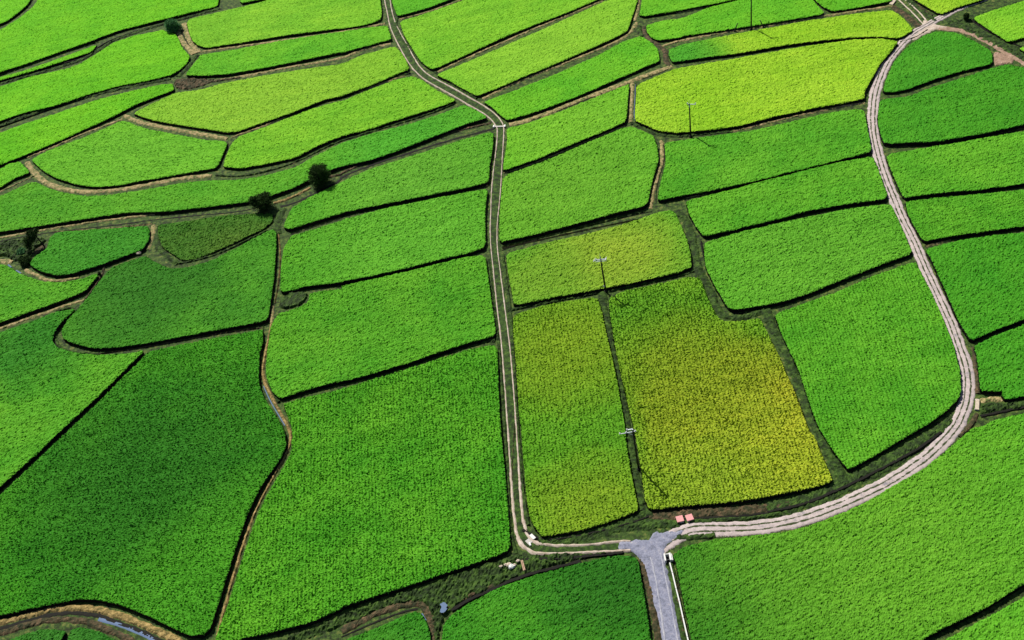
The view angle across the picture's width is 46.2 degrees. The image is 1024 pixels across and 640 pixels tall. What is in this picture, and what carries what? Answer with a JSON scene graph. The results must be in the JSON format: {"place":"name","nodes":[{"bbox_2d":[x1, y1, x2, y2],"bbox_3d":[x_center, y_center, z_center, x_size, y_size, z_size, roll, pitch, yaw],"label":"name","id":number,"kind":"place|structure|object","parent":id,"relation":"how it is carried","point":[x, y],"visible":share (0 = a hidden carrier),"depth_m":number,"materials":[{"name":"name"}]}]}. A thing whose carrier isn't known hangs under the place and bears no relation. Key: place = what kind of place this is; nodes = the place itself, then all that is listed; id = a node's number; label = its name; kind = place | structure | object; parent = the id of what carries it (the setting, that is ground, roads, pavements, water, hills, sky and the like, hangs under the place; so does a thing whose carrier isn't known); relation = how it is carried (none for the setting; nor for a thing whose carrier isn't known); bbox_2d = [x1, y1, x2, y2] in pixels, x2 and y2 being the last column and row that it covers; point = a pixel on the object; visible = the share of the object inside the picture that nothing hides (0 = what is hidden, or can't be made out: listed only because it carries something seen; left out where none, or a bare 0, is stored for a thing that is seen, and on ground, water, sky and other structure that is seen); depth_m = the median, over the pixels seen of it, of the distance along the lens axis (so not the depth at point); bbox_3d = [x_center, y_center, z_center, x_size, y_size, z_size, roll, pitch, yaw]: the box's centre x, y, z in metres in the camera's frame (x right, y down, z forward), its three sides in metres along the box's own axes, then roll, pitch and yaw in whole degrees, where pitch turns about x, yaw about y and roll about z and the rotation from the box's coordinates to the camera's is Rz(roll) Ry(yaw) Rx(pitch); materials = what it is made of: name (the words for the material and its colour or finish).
{"place":"outdoors","nodes":[
{"label":"outdoors","id":0,"kind":"place"},
{"bbox_2d":[8,84,635,639],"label":"water","id":1,"kind":"structure","parent":0,"point":[444,606],"depth_m":211.66,"materials":[{"name":"blue liquid"}]},
{"bbox_2d":[0,0,1023,639],"bbox_3d":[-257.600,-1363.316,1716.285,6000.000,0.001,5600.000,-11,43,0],"label":"ground","id":2,"kind":"structure","parent":0,"point":[658,206],"depth_m":286.91,"materials":[{"name":"soil"}]},
{"bbox_2d":[0,162,29,188],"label":"rice paddy","id":3,"kind":"structure","parent":2,"relation":"on","point":[10,173],"depth_m":319.31,"materials":[{"name":"green plant"}]},
{"bbox_2d":[0,0,30,24],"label":"rice paddy","id":4,"kind":"structure","parent":2,"relation":"on","point":[10,10],"depth_m":389.37,"materials":[{"name":"green plant"}]},
{"bbox_2d":[16,247,25,254],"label":"shrub","id":5,"kind":"object","parent":2,"relation":"on","point":[21,250],"visible":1,"depth_m":293.73,"materials":[{"name":"green plant"}]},
{"bbox_2d":[18,255,32,266],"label":"shrub","id":6,"kind":"object","parent":2,"relation":"on","point":[26,260],"visible":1,"depth_m":290.47,"materials":[{"name":"green plant"}]},
{"bbox_2d":[21,228,44,248],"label":"leaning tree","id":7,"kind":"object","parent":2,"relation":"on","point":[32,235],"visible":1,"depth_m":292.98,"materials":[{"name":"green plant"}]},
{"bbox_2d":[9,629,66,639],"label":"rice paddy","id":8,"kind":"structure","parent":2,"relation":"on","point":[47,634],"depth_m":211.49,"materials":[{"name":"green plant"}]},
{"bbox_2d":[0,45,96,82],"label":"rice paddy","id":9,"kind":"structure","parent":2,"relation":"on","point":[77,55],"depth_m":359.75,"materials":[{"name":"green plant"}]},
{"bbox_2d":[0,264,98,325],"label":"rice paddy","id":10,"kind":"structure","parent":2,"relation":"on","point":[21,296],"depth_m":280.77,"materials":[{"name":"green plant"}]},
{"bbox_2d":[0,309,143,490],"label":"rice paddy","id":11,"kind":"structure","parent":2,"relation":"on","point":[51,392],"depth_m":257.37,"materials":[{"name":"green plant"}]},
{"bbox_2d":[0,84,174,166],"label":"rice paddy","id":12,"kind":"structure","parent":2,"relation":"on","point":[22,141],"depth_m":334.25,"materials":[{"name":"green plant"}]},
{"bbox_2d":[30,226,150,277],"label":"rice paddy","id":13,"kind":"structure","parent":2,"relation":"on","point":[64,254],"depth_m":290.25,"materials":[{"name":"green plant"}]},
{"bbox_2d":[68,627,114,639],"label":"rice paddy","id":14,"kind":"structure","parent":2,"relation":"on","point":[81,633],"depth_m":210.29,"materials":[{"name":"green plant"}]},
{"bbox_2d":[0,30,190,122],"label":"rice paddy","id":15,"kind":"structure","parent":2,"relation":"on","point":[146,57],"depth_m":350.99,"materials":[{"name":"green plant"}]},
{"bbox_2d":[0,0,219,73],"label":"rice paddy","id":16,"kind":"structure","parent":2,"relation":"on","point":[39,30],"depth_m":374.29,"materials":[{"name":"green plant"}]},
{"bbox_2d":[32,121,227,188],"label":"rice paddy","id":17,"kind":"structure","parent":2,"relation":"on","point":[121,154],"depth_m":317.12,"materials":[{"name":"green plant"}]},
{"bbox_2d":[0,329,286,638],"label":"rice paddy","id":18,"kind":"structure","parent":2,"relation":"on","point":[139,487],"depth_m":232.30,"materials":[{"name":"green plant"}]},
{"bbox_2d":[61,229,277,350],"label":"rice paddy","id":19,"kind":"structure","parent":2,"relation":"on","point":[143,301],"depth_m":272.30,"materials":[{"name":"green plant"}]},
{"bbox_2d":[164,19,182,32],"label":"bush","id":20,"kind":"object","parent":2,"relation":"on","point":[172,25],"visible":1,"depth_m":362.92,"materials":[{"name":"green plant"}]},
{"bbox_2d":[157,213,272,260],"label":"fallow plot","id":21,"kind":"object","parent":2,"relation":"on","point":[191,240],"visible":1,"depth_m":289.28,"materials":[{"name":"green plant"}]},
{"bbox_2d":[0,105,486,234],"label":"rice paddy","id":22,"kind":"structure","parent":2,"relation":"on","point":[30,206],"depth_m":303.40,"materials":[{"name":"green plant"}]},
{"bbox_2d":[240,0,263,4],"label":"rice paddy","id":23,"kind":"structure","parent":2,"relation":"on","point":[243,2],"depth_m":371.37,"materials":[{"name":"green plant"}]},
{"bbox_2d":[248,191,273,212],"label":"bush","id":24,"kind":"object","parent":2,"relation":"on","point":[262,201],"visible":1,"depth_m":291.55,"materials":[{"name":"green plant"}]},
{"bbox_2d":[134,47,408,134],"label":"rice paddy","id":25,"kind":"structure","parent":2,"relation":"on","point":[238,106],"depth_m":330.44,"materials":[{"name":"green plant"}]},
{"bbox_2d":[187,0,382,49],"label":"rice paddy","id":26,"kind":"structure","parent":2,"relation":"on","point":[265,20],"depth_m":359.04,"materials":[{"name":"green plant"}]},
{"bbox_2d":[186,26,391,77],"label":"rice paddy","id":27,"kind":"structure","parent":2,"relation":"on","point":[263,57],"depth_m":345.16,"materials":[{"name":"green plant"}]},
{"bbox_2d":[306,162,330,188],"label":"bush","id":28,"kind":"object","parent":2,"relation":"on","point":[319,175],"visible":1,"depth_m":295.23,"materials":[{"name":"green plant"}]},
{"bbox_2d":[0,187,640,639],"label":"straw grass","id":29,"kind":"structure","parent":2,"relation":"on","point":[158,631],"depth_m":216.04,"materials":[{"name":"brown plant"}]},
{"bbox_2d":[223,76,455,169],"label":"rice paddy","id":30,"kind":"structure","parent":2,"relation":"on","point":[297,136],"depth_m":315.76,"materials":[{"name":"green plant"}]},
{"bbox_2d":[215,345,510,639],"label":"rice paddy","id":31,"kind":"structure","parent":2,"relation":"on","point":[388,484],"depth_m":223.06,"materials":[{"name":"green plant"}]},
{"bbox_2d":[266,255,495,400],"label":"rice paddy","id":32,"kind":"structure","parent":2,"relation":"on","point":[353,332],"depth_m":256.82,"materials":[{"name":"green plant"}]},
{"bbox_2d":[280,189,487,294],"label":"rice paddy","id":33,"kind":"structure","parent":2,"relation":"on","point":[378,243],"depth_m":277.02,"materials":[{"name":"green plant"}]},
{"bbox_2d":[284,132,493,231],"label":"rice paddy","id":34,"kind":"structure","parent":2,"relation":"on","point":[462,165],"depth_m":292.52,"materials":[{"name":"green plant"}]},
{"bbox_2d":[347,611,431,639],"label":"rice paddy","id":35,"kind":"structure","parent":2,"relation":"on","point":[412,626],"depth_m":202.41,"materials":[{"name":"green plant"}]},
{"bbox_2d":[392,0,452,17],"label":"rice paddy","id":36,"kind":"structure","parent":2,"relation":"on","point":[403,8],"depth_m":354.70,"materials":[{"name":"green plant"}]},
{"bbox_2d":[400,0,599,70],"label":"rice paddy","id":37,"kind":"structure","parent":2,"relation":"on","point":[440,38],"depth_m":341.89,"materials":[{"name":"green plant"}]},
{"bbox_2d":[383,0,618,551],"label":"track grass","id":38,"kind":"structure","parent":2,"relation":"on","point":[494,257],"depth_m":258.97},
{"bbox_2d":[0,0,1002,402],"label":"dry grass","id":39,"kind":"structure","parent":2,"relation":"on","point":[214,136],"depth_m":313.73,"materials":[{"name":"plant"}]},
{"bbox_2d":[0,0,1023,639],"bbox_3d":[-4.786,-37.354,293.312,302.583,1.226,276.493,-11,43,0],"label":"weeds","id":40,"kind":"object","parent":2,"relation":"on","point":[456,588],"visible":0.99,"depth_m":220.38,"materials":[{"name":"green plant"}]},
{"bbox_2d":[0,3,1023,639],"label":"brown weeds","id":41,"kind":"object","parent":2,"relation":"on","point":[424,607],"visible":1,"depth_m":212.81,"materials":[{"name":"plant"}]},
{"bbox_2d":[438,0,638,97],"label":"rice paddy","id":42,"kind":"structure","parent":2,"relation":"on","point":[583,32],"depth_m":327.96,"materials":[{"name":"green plant"}]},
{"bbox_2d":[442,555,650,639],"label":"rice paddy","id":43,"kind":"structure","parent":2,"relation":"on","point":[602,598],"depth_m":201.44,"materials":[{"name":"green plant"}]},
{"bbox_2d":[503,84,629,171],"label":"rice paddy","id":44,"kind":"structure","parent":2,"relation":"on","point":[547,136],"depth_m":299.67,"materials":[{"name":"green plant"}]},
{"bbox_2d":[484,36,659,121],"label":"rice paddy","id":45,"kind":"structure","parent":2,"relation":"on","point":[622,60],"depth_m":314.61,"materials":[{"name":"green plant"}]},
{"bbox_2d":[513,297,638,537],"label":"rice paddy","id":46,"kind":"structure","parent":2,"relation":"on","point":[577,468],"depth_m":230.32,"materials":[{"name":"green plant"}]},
{"bbox_2d":[499,126,658,244],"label":"rice paddy","id":47,"kind":"structure","parent":2,"relation":"on","point":[612,174],"depth_m":282.25,"materials":[{"name":"green plant"}]},
{"bbox_2d":[506,210,691,306],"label":"rice paddy","id":48,"kind":"structure","parent":2,"relation":"on","point":[653,247],"depth_m":262.47,"materials":[{"name":"green plant"}]},
{"bbox_2d":[593,254,606,292],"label":"utility pole","id":49,"kind":"object","parent":2,"relation":"on","point":[601,261],"visible":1,"depth_m":251.61,"materials":[{"name":"metal"}]},
{"bbox_2d":[619,428,639,471],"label":"utility pole","id":50,"kind":"object","parent":2,"relation":"on","point":[637,460],"visible":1,"depth_m":215.57,"materials":[{"name":"metal"}]},
{"bbox_2d":[663,553,672,563],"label":"sluice gate","id":51,"kind":"structure","parent":2,"relation":"on","point":[668,557],"depth_m":205.80,"materials":[{"name":"white paint"}]},
{"bbox_2d":[669,562,688,639],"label":"channel kerb","id":52,"kind":"structure","parent":2,"relation":"on","point":[679,602],"depth_m":199.28,"materials":[{"name":"white paint"}]},
{"bbox_2d":[676,515,683,522],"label":"concrete box","id":53,"kind":"object","parent":2,"relation":"on","point":[680,518],"visible":1,"depth_m":211.22,"materials":[{"name":"pink paint"}]},
{"bbox_2d":[639,0,735,17],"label":"rice paddy","id":54,"kind":"structure","parent":2,"relation":"on","point":[651,8],"depth_m":334.48,"materials":[{"name":"green plant"}]},
{"bbox_2d":[685,514,693,522],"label":"concrete box","id":55,"kind":"object","parent":2,"relation":"on","point":[689,517],"visible":1,"depth_m":211.11,"materials":[{"name":"pink paint"}]},
{"bbox_2d":[687,102,695,137],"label":"utility pole","id":56,"kind":"object","parent":2,"relation":"on","point":[690,135],"visible":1,"depth_m":288.10,"materials":[{"name":"metal"}]},
{"bbox_2d":[608,277,831,511],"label":"rice paddy","id":57,"kind":"structure","parent":2,"relation":"on","point":[716,413],"depth_m":228.43,"materials":[{"name":"yellow plant"}]},
{"bbox_2d":[646,0,823,41],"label":"rice paddy","id":58,"kind":"structure","parent":2,"relation":"on","point":[726,17],"depth_m":326.11,"materials":[{"name":"green plant"}]},
{"bbox_2d":[750,0,752,30],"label":"utility pole","id":59,"kind":"object","parent":2,"relation":"on","point":[751,29],"visible":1,"depth_m":320.31,"materials":[{"name":"metal"}]},
{"bbox_2d":[658,109,871,202],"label":"rice paddy","id":60,"kind":"structure","parent":2,"relation":"on","point":[708,164],"depth_m":281.63,"materials":[{"name":"green plant"}]},
{"bbox_2d":[635,38,897,134],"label":"rice paddy","id":61,"kind":"structure","parent":2,"relation":"on","point":[739,93],"depth_m":301.35,"materials":[{"name":"green plant"}]},
{"bbox_2d":[686,157,887,238],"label":"rice paddy","id":62,"kind":"structure","parent":2,"relation":"on","point":[851,183],"depth_m":269.08,"materials":[{"name":"green plant"}]},
{"bbox_2d":[668,10,911,63],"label":"rice paddy","id":63,"kind":"structure","parent":2,"relation":"on","point":[889,25],"depth_m":315.88,"materials":[{"name":"green plant"}]},
{"bbox_2d":[703,204,911,312],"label":"rice paddy","id":64,"kind":"structure","parent":2,"relation":"on","point":[779,264],"depth_m":254.84,"materials":[{"name":"green plant"}]},
{"bbox_2d":[673,413,1023,639],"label":"rice paddy","id":65,"kind":"structure","parent":2,"relation":"on","point":[933,548],"depth_m":199.82,"materials":[{"name":"green plant"}]},
{"bbox_2d":[814,0,891,12],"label":"rice paddy","id":66,"kind":"structure","parent":2,"relation":"on","point":[834,6],"depth_m":323.04,"materials":[{"name":"green plant"}]},
{"bbox_2d":[774,262,960,471],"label":"rice paddy","id":67,"kind":"structure","parent":2,"relation":"on","point":[875,359],"depth_m":230.87,"materials":[{"name":"green plant"}]},
{"bbox_2d":[912,20,945,39],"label":"gravel","id":68,"kind":"structure","parent":2,"relation":"on","point":[932,27],"depth_m":310.68,"materials":[{"name":"beige gravel"}]},
{"bbox_2d":[883,31,992,93],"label":"rice paddy","id":69,"kind":"structure","parent":2,"relation":"on","point":[929,58],"depth_m":298.91,"materials":[{"name":"green plant"}]},
{"bbox_2d":[913,0,983,14],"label":"rice paddy","id":70,"kind":"structure","parent":2,"relation":"on","point":[939,7],"depth_m":316.62,"materials":[{"name":"green plant"}]},
{"bbox_2d":[877,64,1023,146],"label":"rice paddy","id":71,"kind":"structure","parent":2,"relation":"on","point":[988,102],"depth_m":283.44,"materials":[{"name":"green plant"}]},
{"bbox_2d":[886,131,1023,200],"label":"rice paddy","id":72,"kind":"structure","parent":2,"relation":"on","point":[991,163],"depth_m":268.59,"materials":[{"name":"green plant"}]},
{"bbox_2d":[905,189,1023,243],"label":"rice paddy","id":73,"kind":"structure","parent":2,"relation":"on","point":[933,220],"depth_m":256.99,"materials":[{"name":"green plant"}]},
{"bbox_2d":[963,13,969,20],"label":"shrub","id":74,"kind":"object","parent":2,"relation":"on","point":[966,16],"visible":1,"depth_m":310.79,"materials":[{"name":"green plant"}]},
{"bbox_2d":[926,232,1023,342],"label":"rice paddy","id":75,"kind":"structure","parent":2,"relation":"on","point":[981,280],"depth_m":242.43,"materials":[{"name":"green plant"}]},
{"bbox_2d":[974,399,979,410],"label":"concrete slab","id":76,"kind":"structure","parent":2,"relation":"on","point":[977,404],"depth_m":220.83,"materials":[{"name":"concrete"}]},
{"bbox_2d":[946,597,1023,639],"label":"rice paddy","id":77,"kind":"structure","parent":2,"relation":"on","point":[1006,623],"depth_m":188.16,"materials":[{"name":"green plant"}]},
{"bbox_2d":[973,324,1023,401],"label":"rice paddy","id":78,"kind":"structure","parent":2,"relation":"on","point":[1000,362],"depth_m":226.10,"materials":[{"name":"green plant"}]},
{"bbox_2d":[974,0,1023,43],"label":"rice paddy","id":79,"kind":"structure","parent":2,"relation":"on","point":[1006,24],"depth_m":307.69,"materials":[{"name":"green plant"}]},
{"bbox_2d":[0,19,1023,639],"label":"ditch","id":80,"kind":"object","parent":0,"point":[542,571],"visible":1,"depth_m":214.15,"materials":[{"name":"brown soil"}]},
{"bbox_2d":[618,530,683,639],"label":"road","id":81,"kind":"structure","parent":0,"point":[653,547],"depth_m":204.82,"materials":[{"name":"grey asphalt"}]},
{"bbox_2d":[384,0,926,554],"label":"path","id":82,"kind":"structure","parent":0,"point":[520,542],"depth_m":237.96,"materials":[{"name":"beige gravel"}]},
{"bbox_2d":[650,553,678,639],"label":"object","id":83,"kind":"structure","parent":0,"point":[660,607],"depth_m":200.33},
{"bbox_2d":[664,0,987,553],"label":"road","id":84,"kind":"structure","parent":0,"point":[936,448],"depth_m":220.36,"materials":[{"name":"beige gravel"}]},
{"bbox_2d":[938,26,1023,65],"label":"soil","id":85,"kind":"structure","parent":0,"point":[1002,57],"depth_m":298.73,"materials":[{"name":"brown soil"}]}
]}

